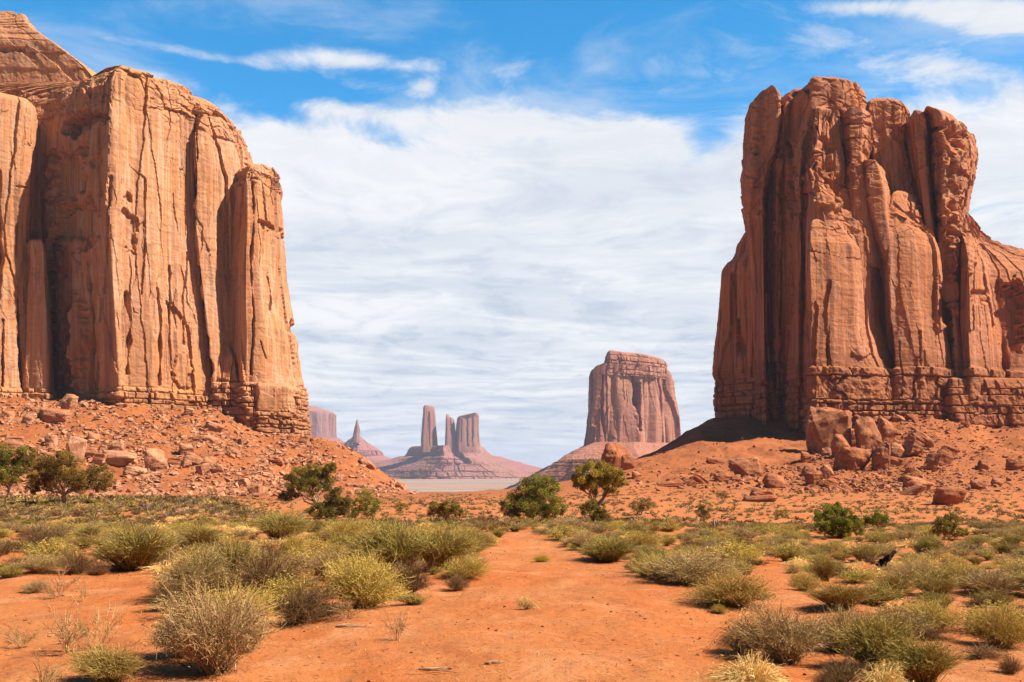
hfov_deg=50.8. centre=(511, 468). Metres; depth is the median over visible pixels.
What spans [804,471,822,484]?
boulder
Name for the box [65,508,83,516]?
blackbrush
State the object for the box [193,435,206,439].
rock
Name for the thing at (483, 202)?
sky
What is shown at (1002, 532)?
sagebrush
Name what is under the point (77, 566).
blackbrush
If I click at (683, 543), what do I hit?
blackbrush
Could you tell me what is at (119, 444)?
boulder
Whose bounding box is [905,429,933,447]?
boulder
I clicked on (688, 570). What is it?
shrub
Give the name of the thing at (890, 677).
grass tuft
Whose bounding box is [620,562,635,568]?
sagebrush
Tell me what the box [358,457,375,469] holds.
boulder
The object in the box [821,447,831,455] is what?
rock
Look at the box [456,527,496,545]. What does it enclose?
ephedra shrub
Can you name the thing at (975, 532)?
sagebrush
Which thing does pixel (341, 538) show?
ephedra shrub
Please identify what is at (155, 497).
scrub
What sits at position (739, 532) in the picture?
sagebrush
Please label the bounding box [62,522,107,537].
ephedra shrub
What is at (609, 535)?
sagebrush
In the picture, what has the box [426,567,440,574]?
ephedra shrub
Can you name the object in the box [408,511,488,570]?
ephedra shrub
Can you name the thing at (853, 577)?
rabbitbrush
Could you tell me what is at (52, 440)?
rock
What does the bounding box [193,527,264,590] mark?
ephedra shrub
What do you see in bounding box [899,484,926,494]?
boulder
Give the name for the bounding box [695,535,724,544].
ephedra shrub
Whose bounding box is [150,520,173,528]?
grass tuft
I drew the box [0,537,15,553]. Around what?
blackbrush
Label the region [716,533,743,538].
rabbitbrush
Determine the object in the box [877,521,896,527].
blackbrush
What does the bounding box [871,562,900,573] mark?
sagebrush
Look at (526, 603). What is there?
grass tuft
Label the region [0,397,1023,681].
ground
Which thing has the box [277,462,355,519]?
juniper tree
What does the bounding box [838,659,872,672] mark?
grass tuft
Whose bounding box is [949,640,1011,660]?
blackbrush
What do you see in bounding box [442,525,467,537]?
ephedra shrub
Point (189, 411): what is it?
rock
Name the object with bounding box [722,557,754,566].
sagebrush
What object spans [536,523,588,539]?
rabbitbrush
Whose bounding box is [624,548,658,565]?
ephedra shrub
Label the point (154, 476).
scree
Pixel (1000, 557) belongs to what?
sagebrush
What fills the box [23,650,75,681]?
desert weed
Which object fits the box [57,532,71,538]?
blackbrush
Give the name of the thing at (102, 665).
ephedra shrub
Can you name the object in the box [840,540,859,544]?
grass tuft
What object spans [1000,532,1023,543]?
ephedra shrub
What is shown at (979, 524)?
sagebrush
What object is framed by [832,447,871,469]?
boulder
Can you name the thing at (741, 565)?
ephedra shrub
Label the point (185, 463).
boulder
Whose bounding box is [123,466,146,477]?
boulder
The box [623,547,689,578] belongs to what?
rabbitbrush
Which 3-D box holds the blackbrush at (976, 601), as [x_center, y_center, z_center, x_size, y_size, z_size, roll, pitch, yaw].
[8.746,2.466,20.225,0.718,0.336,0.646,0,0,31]
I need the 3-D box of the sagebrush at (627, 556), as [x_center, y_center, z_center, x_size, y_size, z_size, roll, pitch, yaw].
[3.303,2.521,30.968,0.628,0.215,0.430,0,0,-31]
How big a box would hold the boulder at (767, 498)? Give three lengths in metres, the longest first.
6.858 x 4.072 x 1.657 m
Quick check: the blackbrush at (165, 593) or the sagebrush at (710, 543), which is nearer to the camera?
the blackbrush at (165, 593)
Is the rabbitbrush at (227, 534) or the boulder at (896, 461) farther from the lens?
the boulder at (896, 461)
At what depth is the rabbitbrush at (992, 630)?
15.61 m
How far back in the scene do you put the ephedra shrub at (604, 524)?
44.32 m
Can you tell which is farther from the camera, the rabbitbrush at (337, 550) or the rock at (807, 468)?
the rock at (807, 468)
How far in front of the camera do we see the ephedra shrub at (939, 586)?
21.57 m
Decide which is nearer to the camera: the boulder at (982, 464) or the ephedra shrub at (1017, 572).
the ephedra shrub at (1017, 572)
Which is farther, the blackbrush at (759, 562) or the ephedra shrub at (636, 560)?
the blackbrush at (759, 562)
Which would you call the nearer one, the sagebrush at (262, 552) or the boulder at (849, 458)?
the sagebrush at (262, 552)
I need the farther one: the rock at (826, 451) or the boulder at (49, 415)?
the boulder at (49, 415)
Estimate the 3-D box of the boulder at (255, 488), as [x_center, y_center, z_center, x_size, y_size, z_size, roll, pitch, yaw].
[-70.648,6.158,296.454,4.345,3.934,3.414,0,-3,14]
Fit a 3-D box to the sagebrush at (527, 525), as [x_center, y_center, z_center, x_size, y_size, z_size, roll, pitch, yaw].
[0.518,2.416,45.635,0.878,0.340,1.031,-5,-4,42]
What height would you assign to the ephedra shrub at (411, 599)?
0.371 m
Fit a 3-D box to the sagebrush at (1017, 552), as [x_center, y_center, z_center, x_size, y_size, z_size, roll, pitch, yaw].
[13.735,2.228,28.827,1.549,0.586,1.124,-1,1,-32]
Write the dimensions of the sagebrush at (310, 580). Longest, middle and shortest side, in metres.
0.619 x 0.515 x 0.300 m
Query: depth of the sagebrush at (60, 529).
38.52 m
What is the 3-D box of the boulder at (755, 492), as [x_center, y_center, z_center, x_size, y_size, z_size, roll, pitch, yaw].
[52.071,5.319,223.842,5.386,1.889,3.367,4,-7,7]
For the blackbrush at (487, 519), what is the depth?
44.86 m
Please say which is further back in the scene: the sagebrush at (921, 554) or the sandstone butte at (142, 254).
the sandstone butte at (142, 254)
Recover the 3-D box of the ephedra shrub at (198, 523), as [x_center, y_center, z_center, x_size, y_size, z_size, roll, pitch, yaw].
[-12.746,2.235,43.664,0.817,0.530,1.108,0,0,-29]
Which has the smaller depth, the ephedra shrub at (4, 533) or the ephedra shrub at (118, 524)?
the ephedra shrub at (4, 533)
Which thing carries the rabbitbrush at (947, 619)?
on the ground
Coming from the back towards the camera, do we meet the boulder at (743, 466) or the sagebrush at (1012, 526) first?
the boulder at (743, 466)
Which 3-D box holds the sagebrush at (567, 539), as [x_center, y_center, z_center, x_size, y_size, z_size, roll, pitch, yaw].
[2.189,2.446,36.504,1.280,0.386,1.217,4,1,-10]
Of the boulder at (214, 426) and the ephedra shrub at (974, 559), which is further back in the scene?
the boulder at (214, 426)
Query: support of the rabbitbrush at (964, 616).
on the ground
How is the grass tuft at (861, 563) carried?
on the ground
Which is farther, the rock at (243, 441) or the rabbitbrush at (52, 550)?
the rock at (243, 441)
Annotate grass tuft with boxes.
[61,516,77,519]
[135,560,181,573]
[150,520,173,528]
[162,548,195,563]
[164,516,181,520]
[207,524,236,531]
[230,522,262,532]
[242,533,259,538]
[245,537,282,546]
[513,594,543,608]
[691,647,795,681]
[702,608,762,656]
[760,532,776,537]
[777,554,811,565]
[786,558,812,567]
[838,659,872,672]
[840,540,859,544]
[842,560,868,572]
[849,658,913,681]
[852,559,867,565]
[858,568,889,580]
[873,558,908,567]
[875,596,914,611]
[885,539,897,545]
[891,538,916,547]
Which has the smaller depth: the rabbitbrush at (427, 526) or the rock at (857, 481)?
the rabbitbrush at (427, 526)
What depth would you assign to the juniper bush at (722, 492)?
221.39 m
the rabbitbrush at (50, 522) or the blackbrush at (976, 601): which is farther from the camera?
the rabbitbrush at (50, 522)
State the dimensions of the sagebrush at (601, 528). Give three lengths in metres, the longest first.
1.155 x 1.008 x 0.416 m
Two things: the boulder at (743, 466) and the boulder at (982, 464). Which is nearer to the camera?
the boulder at (743, 466)
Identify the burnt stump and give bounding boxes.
[875,550,895,567]
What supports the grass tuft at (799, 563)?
on the ground
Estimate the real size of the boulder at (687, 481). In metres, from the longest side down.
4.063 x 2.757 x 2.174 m
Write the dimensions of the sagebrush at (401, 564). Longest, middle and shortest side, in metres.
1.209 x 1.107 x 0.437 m
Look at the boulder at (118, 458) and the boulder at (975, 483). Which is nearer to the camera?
the boulder at (975, 483)
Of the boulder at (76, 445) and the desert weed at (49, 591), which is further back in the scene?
the boulder at (76, 445)
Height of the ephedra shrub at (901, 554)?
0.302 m
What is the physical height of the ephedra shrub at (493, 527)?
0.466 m
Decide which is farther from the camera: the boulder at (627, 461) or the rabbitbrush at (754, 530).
the boulder at (627, 461)
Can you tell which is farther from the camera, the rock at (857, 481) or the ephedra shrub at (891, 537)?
the rock at (857, 481)
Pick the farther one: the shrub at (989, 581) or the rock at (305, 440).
the rock at (305, 440)
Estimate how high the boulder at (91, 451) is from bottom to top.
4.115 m
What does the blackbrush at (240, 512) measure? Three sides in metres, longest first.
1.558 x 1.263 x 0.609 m
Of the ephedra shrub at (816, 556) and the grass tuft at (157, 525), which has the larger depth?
the grass tuft at (157, 525)
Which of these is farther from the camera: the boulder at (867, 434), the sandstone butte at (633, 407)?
the sandstone butte at (633, 407)
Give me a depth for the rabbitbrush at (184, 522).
45.17 m
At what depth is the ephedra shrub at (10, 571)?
24.66 m
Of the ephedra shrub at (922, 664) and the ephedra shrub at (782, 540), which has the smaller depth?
the ephedra shrub at (922, 664)
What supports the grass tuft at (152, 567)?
on the ground
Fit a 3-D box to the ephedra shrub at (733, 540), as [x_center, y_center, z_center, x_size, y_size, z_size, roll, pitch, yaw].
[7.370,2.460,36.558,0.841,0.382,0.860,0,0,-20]
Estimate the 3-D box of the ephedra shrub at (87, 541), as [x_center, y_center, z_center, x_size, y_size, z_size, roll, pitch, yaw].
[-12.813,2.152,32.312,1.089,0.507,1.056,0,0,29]
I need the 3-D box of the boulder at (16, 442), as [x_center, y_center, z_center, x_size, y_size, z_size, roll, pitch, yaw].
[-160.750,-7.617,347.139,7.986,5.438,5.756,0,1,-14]
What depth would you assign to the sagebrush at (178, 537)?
34.43 m
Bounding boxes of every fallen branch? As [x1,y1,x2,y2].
[335,624,366,626]
[415,667,460,672]
[484,660,505,663]
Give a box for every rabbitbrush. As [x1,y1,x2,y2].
[2,529,17,536]
[13,537,92,563]
[44,519,65,526]
[47,538,67,544]
[60,535,79,544]
[98,525,125,535]
[158,528,175,534]
[165,571,288,626]
[167,519,188,524]
[167,523,186,531]
[177,523,204,529]
[178,545,212,564]
[207,519,220,526]
[211,586,247,597]
[220,531,238,540]
[225,521,238,527]
[249,570,332,607]
[274,562,317,580]
[275,530,310,550]
[278,548,335,562]
[286,542,308,554]
[297,535,333,550]
[310,515,375,536]
[316,538,414,608]
[319,542,356,557]
[322,553,393,584]
[405,526,431,533]
[413,523,443,530]
[431,551,496,578]
[457,526,480,533]
[488,534,504,545]
[532,553,553,561]
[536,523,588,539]
[585,533,608,541]
[604,522,618,530]
[610,519,627,526]
[616,529,666,547]
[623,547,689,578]
[651,533,679,541]
[658,518,685,531]
[669,566,788,607]
[677,544,700,550]
[677,546,701,555]
[690,536,714,544]
[695,527,722,534]
[705,538,767,560]
[711,603,728,613]
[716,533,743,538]
[726,554,761,563]
[747,526,765,533]
[752,535,767,541]
[757,542,773,551]
[758,522,783,529]
[759,525,783,535]
[771,543,808,554]
[779,529,799,534]
[783,567,826,589]
[788,538,813,544]
[798,563,811,570]
[801,555,816,562]
[814,540,849,552]
[827,549,852,559]
[833,566,883,582]
[892,589,968,630]
[894,552,944,569]
[916,527,942,536]
[921,524,935,529]
[924,534,941,540]
[932,553,967,564]
[939,557,985,585]
[942,598,1023,630]
[953,600,1023,649]
[980,562,998,568]
[992,556,1022,571]
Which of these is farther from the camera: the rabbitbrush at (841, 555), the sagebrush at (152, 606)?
the rabbitbrush at (841, 555)
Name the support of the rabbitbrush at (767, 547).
on the ground
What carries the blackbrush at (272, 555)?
on the ground
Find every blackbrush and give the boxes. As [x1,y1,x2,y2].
[0,510,11,516]
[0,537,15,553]
[0,541,14,557]
[0,553,27,568]
[1,534,42,551]
[11,518,65,542]
[27,524,55,532]
[47,508,66,516]
[48,529,70,538]
[53,537,98,575]
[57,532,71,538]
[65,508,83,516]
[85,554,112,574]
[106,516,134,523]
[131,509,142,514]
[141,572,192,608]
[144,516,163,520]
[150,517,167,524]
[153,552,175,564]
[158,538,190,557]
[203,536,242,551]
[218,528,313,596]
[231,510,249,514]
[256,547,279,561]
[263,568,356,626]
[388,547,443,593]
[438,570,473,590]
[469,508,498,524]
[494,518,507,526]
[567,520,594,530]
[626,558,645,575]
[633,549,666,558]
[677,539,699,544]
[689,525,700,533]
[712,521,728,526]
[734,520,753,527]
[744,558,770,564]
[795,522,814,528]
[803,646,873,681]
[823,544,853,556]
[831,565,852,576]
[853,549,893,563]
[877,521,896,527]
[908,624,960,640]
[946,537,958,540]
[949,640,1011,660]
[955,542,981,551]
[960,592,990,606]
[994,643,1023,673]
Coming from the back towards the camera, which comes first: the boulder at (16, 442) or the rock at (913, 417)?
the rock at (913, 417)
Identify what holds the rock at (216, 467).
on the ground
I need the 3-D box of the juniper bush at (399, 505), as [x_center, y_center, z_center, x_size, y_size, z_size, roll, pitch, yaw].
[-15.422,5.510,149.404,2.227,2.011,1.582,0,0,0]
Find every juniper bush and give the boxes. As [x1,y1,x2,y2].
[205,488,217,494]
[352,486,383,518]
[394,501,408,512]
[427,499,464,519]
[578,497,607,521]
[628,495,658,514]
[695,501,712,520]
[715,491,727,497]
[773,509,792,517]
[811,501,865,538]
[862,509,889,526]
[931,513,969,539]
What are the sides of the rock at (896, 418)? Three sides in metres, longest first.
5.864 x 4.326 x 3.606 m
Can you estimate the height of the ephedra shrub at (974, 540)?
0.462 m
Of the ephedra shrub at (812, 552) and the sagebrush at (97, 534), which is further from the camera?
the sagebrush at (97, 534)
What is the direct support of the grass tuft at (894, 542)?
on the ground
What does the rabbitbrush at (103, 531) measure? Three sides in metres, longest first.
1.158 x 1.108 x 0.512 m
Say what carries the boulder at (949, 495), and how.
on the ground
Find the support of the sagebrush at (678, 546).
on the ground
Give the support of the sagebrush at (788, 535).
on the ground
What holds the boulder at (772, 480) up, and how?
on the ground
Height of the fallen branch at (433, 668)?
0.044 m
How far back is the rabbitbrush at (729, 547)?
29.38 m
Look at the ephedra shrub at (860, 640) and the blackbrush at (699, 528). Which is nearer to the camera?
the ephedra shrub at (860, 640)
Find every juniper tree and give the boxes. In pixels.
[0,442,36,498]
[24,448,117,502]
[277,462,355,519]
[498,472,567,519]
[571,458,627,520]
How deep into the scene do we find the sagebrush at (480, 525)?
43.40 m
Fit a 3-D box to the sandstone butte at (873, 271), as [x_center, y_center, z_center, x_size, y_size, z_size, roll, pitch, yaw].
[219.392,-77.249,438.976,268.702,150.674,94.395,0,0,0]
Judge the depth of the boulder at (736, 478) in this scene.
281.07 m
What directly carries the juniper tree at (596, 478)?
on the ground
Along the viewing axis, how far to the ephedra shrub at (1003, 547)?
30.51 m
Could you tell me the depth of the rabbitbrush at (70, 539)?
34.61 m
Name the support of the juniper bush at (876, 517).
on the ground
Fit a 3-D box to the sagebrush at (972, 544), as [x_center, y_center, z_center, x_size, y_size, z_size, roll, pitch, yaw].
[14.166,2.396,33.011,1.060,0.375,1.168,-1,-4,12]
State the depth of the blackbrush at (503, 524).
45.93 m
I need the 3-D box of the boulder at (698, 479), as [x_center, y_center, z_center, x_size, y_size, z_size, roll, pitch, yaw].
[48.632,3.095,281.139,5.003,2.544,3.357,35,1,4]
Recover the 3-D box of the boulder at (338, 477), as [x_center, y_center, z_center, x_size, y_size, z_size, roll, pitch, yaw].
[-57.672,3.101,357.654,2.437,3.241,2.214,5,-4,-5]
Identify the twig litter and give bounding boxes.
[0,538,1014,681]
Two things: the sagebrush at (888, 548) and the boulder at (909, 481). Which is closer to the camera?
the sagebrush at (888, 548)
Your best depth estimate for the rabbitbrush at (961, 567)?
24.46 m
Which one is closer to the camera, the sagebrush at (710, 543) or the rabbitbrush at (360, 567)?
the rabbitbrush at (360, 567)
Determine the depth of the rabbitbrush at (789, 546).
30.97 m
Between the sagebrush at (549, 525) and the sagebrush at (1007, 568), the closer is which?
the sagebrush at (1007, 568)
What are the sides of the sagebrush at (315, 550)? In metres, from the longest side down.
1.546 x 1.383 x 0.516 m
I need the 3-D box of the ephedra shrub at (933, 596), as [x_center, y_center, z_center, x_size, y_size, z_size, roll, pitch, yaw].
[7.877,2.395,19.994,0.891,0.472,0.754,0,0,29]
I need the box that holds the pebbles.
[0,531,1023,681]
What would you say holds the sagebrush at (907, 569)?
on the ground
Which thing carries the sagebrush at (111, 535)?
on the ground
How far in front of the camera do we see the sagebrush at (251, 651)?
14.47 m
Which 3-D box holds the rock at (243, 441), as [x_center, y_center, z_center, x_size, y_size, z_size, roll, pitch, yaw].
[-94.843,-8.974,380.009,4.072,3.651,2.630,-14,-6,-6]
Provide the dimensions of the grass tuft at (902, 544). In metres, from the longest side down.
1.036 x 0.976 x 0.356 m
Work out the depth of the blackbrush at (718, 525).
47.74 m
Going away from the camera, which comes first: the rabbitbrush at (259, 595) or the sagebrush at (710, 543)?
the rabbitbrush at (259, 595)
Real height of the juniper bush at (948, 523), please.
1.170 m
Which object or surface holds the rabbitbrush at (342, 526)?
on the ground
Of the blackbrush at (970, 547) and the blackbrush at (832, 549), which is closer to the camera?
the blackbrush at (832, 549)
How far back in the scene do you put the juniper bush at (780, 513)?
143.22 m
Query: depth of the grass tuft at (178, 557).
28.20 m
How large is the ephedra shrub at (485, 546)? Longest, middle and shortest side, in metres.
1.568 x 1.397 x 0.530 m
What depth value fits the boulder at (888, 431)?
359.08 m
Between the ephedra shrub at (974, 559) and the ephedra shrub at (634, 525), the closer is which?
the ephedra shrub at (974, 559)
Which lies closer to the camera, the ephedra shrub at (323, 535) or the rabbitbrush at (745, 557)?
the rabbitbrush at (745, 557)
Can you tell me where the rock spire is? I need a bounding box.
[343,419,390,461]
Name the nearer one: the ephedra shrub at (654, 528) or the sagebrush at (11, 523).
the ephedra shrub at (654, 528)
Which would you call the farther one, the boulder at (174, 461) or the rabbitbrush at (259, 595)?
the boulder at (174, 461)
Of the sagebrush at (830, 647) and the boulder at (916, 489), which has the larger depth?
the boulder at (916, 489)
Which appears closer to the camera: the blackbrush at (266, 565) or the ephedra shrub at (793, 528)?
the blackbrush at (266, 565)
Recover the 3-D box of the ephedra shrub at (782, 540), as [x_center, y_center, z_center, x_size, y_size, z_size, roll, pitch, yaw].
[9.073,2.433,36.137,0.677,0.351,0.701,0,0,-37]
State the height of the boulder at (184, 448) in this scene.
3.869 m
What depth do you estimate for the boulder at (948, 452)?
314.83 m
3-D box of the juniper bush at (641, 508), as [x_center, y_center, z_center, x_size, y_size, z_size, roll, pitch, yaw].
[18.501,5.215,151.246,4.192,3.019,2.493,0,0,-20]
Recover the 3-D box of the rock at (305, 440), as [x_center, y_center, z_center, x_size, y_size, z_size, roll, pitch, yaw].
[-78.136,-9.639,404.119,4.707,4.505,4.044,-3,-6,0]
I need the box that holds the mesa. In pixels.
[308,406,344,443]
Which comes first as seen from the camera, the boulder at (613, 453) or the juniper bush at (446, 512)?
the juniper bush at (446, 512)
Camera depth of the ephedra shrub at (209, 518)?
47.12 m
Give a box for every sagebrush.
[0,523,11,529]
[4,520,20,528]
[5,550,78,573]
[8,522,29,532]
[15,578,52,592]
[36,522,76,535]
[81,531,111,537]
[98,516,133,528]
[98,528,133,538]
[105,532,124,541]
[130,557,290,677]
[134,526,162,531]
[138,598,199,657]
[140,587,228,614]
[144,580,174,593]
[148,537,243,596]
[158,529,188,542]
[192,539,263,553]
[224,583,272,652]
[230,527,253,537]
[251,547,278,561]
[276,552,316,571]
[292,546,340,559]
[303,575,320,586]
[307,541,351,580]
[380,561,416,576]
[461,554,486,563]
[462,516,496,530]
[518,522,532,527]
[531,527,553,533]
[541,519,556,528]
[548,514,594,527]
[559,535,589,543]
[560,526,600,549]
[577,529,598,535]
[590,523,614,532]
[598,531,618,541]
[620,554,636,558]
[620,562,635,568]
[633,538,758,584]
[635,543,655,551]
[669,543,683,549]
[678,531,698,539]
[688,529,718,538]
[698,535,728,548]
[698,542,724,556]
[703,536,729,545]
[714,586,840,664]
[720,522,761,540]
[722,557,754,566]
[729,536,750,541]
[756,537,783,550]
[763,549,775,555]
[767,534,784,539]
[772,530,800,538]
[782,564,803,572]
[795,541,813,547]
[796,596,894,653]
[798,534,816,541]
[801,542,830,551]
[854,602,950,633]
[869,538,900,555]
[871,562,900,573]
[885,526,923,541]
[886,550,951,585]
[903,552,934,560]
[918,546,949,558]
[932,538,960,553]
[932,559,962,570]
[947,545,978,557]
[948,539,969,549]
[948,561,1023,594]
[956,569,1012,581]
[958,541,988,548]
[964,516,999,529]
[971,529,981,534]
[971,547,1000,555]
[978,527,996,533]
[989,526,1016,534]
[990,527,1011,535]
[990,552,1017,563]
[995,556,1023,574]
[996,518,1022,527]
[997,560,1022,575]
[1004,545,1023,556]
[1006,523,1023,528]
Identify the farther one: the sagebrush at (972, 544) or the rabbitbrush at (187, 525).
the rabbitbrush at (187, 525)
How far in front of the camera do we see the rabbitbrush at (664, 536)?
37.45 m
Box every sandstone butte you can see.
[0,11,311,436]
[504,350,680,488]
[712,76,1023,433]
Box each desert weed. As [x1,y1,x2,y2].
[1,618,41,648]
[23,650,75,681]
[29,565,84,598]
[38,593,90,653]
[68,599,129,649]
[76,577,89,601]
[328,590,373,617]
[383,605,407,640]
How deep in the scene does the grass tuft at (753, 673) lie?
12.02 m
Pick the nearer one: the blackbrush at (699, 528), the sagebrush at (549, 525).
the blackbrush at (699, 528)
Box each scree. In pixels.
[0,397,419,497]
[620,417,1023,492]
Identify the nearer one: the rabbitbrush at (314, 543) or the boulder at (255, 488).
the rabbitbrush at (314, 543)
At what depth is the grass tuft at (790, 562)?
28.47 m
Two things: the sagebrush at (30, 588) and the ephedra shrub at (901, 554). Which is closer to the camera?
the sagebrush at (30, 588)
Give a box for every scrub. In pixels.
[0,454,1023,527]
[0,498,1023,528]
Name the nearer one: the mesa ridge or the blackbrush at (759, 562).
the blackbrush at (759, 562)
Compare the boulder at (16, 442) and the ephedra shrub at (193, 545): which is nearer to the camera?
the ephedra shrub at (193, 545)
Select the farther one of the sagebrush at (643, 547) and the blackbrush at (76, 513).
the blackbrush at (76, 513)
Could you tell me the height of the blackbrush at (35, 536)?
1.039 m
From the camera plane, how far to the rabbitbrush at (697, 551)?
31.78 m
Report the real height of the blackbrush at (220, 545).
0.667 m
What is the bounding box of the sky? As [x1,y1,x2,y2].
[0,0,1023,467]
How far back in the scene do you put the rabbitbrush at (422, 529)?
39.33 m
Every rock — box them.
[0,411,14,418]
[44,435,57,445]
[87,432,97,440]
[91,453,106,464]
[112,485,122,491]
[149,461,168,471]
[182,408,195,415]
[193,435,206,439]
[195,462,210,474]
[210,463,223,472]
[235,478,250,486]
[237,437,248,444]
[262,472,273,477]
[298,436,309,445]
[706,457,725,463]
[800,464,816,476]
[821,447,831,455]
[851,479,860,484]
[890,414,904,422]
[897,473,912,481]
[904,464,916,474]
[906,414,918,421]
[960,422,970,427]
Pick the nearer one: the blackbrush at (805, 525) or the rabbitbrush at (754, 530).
the rabbitbrush at (754, 530)
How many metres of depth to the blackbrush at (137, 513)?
56.69 m
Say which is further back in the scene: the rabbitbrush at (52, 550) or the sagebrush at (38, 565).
the rabbitbrush at (52, 550)
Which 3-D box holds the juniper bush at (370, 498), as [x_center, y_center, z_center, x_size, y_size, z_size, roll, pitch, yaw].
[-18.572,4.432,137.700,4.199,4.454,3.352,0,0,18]
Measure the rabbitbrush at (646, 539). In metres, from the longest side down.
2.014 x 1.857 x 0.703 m
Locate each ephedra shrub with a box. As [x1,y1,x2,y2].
[0,529,9,537]
[0,561,27,578]
[15,519,36,525]
[15,542,46,554]
[59,638,152,681]
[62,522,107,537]
[69,532,102,548]
[78,519,197,570]
[95,535,108,544]
[110,522,128,527]
[177,521,229,544]
[178,539,207,554]
[192,517,207,525]
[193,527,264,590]
[199,514,216,522]
[229,517,242,522]
[244,503,313,539]
[245,518,258,529]
[269,548,293,557]
[306,520,328,533]
[314,527,341,541]
[326,530,360,545]
[338,504,436,571]
[344,549,363,557]
[393,589,428,604]
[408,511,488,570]
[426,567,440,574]
[432,520,446,527]
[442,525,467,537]
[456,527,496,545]
[466,540,494,553]
[488,524,500,531]
[490,525,505,537]
[507,522,525,531]
[526,518,541,526]
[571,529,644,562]
[597,520,615,527]
[609,527,625,534]
[616,517,645,531]
[617,528,643,536]
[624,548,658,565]
[636,544,668,556]
[645,521,661,531]
[660,537,676,545]
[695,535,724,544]
[724,536,737,543]
[724,538,760,549]
[731,557,756,574]
[764,542,807,560]
[774,538,787,545]
[784,524,800,530]
[798,578,880,609]
[800,545,828,556]
[800,562,834,577]
[806,543,828,555]
[807,553,830,560]
[810,554,839,581]
[822,600,932,673]
[824,558,847,575]
[839,540,884,562]
[853,578,914,607]
[861,530,890,543]
[866,529,890,535]
[866,629,981,681]
[868,566,924,599]
[881,531,899,542]
[896,551,917,557]
[896,553,918,561]
[897,524,908,529]
[902,561,967,594]
[905,535,951,555]
[914,585,958,609]
[916,535,933,541]
[919,571,956,596]
[957,535,990,545]
[963,554,984,563]
[963,586,1021,606]
[975,547,999,559]
[982,533,1000,538]
[985,538,1023,556]
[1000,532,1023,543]
[1007,566,1023,588]
[1008,564,1023,582]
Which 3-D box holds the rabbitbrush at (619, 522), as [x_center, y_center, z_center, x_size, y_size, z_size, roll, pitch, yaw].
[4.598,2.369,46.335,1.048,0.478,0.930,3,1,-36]
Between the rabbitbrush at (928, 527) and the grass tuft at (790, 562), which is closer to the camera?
the grass tuft at (790, 562)
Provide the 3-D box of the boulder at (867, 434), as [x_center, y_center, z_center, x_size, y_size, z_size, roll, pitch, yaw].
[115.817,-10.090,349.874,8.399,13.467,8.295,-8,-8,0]
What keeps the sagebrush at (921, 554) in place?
on the ground
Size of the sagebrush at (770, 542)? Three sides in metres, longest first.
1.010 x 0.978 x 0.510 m
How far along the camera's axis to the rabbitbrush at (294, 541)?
31.92 m
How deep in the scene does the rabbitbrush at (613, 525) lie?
43.58 m
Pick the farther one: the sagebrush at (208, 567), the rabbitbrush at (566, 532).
the rabbitbrush at (566, 532)
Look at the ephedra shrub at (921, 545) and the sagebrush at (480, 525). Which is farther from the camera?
the sagebrush at (480, 525)
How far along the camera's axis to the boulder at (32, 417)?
372.89 m
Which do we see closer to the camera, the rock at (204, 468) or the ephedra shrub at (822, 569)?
the ephedra shrub at (822, 569)
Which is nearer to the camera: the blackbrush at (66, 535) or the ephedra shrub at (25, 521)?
the blackbrush at (66, 535)
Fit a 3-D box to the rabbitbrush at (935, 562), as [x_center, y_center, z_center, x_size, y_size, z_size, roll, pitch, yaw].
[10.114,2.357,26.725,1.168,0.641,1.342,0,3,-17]
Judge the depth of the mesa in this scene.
6259.95 m
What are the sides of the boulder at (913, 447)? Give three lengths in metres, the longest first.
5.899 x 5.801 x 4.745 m
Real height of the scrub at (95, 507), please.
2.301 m
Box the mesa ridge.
[371,405,542,478]
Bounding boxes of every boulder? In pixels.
[0,436,25,451]
[22,413,36,422]
[39,408,70,422]
[56,394,78,409]
[66,436,87,459]
[85,447,97,456]
[102,450,137,465]
[107,439,125,450]
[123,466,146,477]
[144,448,165,468]
[167,458,180,466]
[179,443,193,454]
[180,460,191,467]
[183,452,202,465]
[201,456,216,464]
[204,434,222,444]
[205,421,224,432]
[224,447,240,457]
[247,484,263,494]
[268,455,282,465]
[335,473,341,481]
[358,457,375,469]
[395,482,406,489]
[601,443,627,470]
[620,454,634,469]
[632,471,641,479]
[656,480,682,486]
[681,477,697,484]
[689,475,708,483]
[713,471,733,481]
[728,457,761,475]
[730,475,740,481]
[742,494,777,501]
[749,489,774,495]
[762,472,784,487]
[800,451,811,462]
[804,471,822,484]
[806,406,851,454]
[821,464,834,478]
[822,476,840,486]
[831,434,849,457]
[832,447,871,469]
[852,429,855,446]
[854,416,882,449]
[871,442,890,470]
[877,417,897,442]
[890,442,905,457]
[890,456,903,465]
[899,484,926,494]
[903,440,923,455]
[903,475,933,488]
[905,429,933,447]
[922,452,941,469]
[932,487,966,504]
[936,444,957,464]
[970,479,987,488]
[977,459,989,469]
[990,477,1002,485]
[1005,458,1023,470]
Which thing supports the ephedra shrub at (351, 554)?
on the ground
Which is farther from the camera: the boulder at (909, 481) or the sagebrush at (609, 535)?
the boulder at (909, 481)
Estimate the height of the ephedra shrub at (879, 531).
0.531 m
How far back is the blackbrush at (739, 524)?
45.98 m
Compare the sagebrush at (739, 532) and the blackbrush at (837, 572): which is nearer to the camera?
the blackbrush at (837, 572)
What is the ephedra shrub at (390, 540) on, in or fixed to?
on the ground
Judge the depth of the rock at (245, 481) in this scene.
316.90 m
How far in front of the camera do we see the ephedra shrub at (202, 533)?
33.59 m
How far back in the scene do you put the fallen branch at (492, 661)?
13.53 m
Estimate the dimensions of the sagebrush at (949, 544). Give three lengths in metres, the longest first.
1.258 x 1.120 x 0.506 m
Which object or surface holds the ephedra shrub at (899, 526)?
on the ground
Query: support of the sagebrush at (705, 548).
on the ground
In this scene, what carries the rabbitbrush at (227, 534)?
on the ground

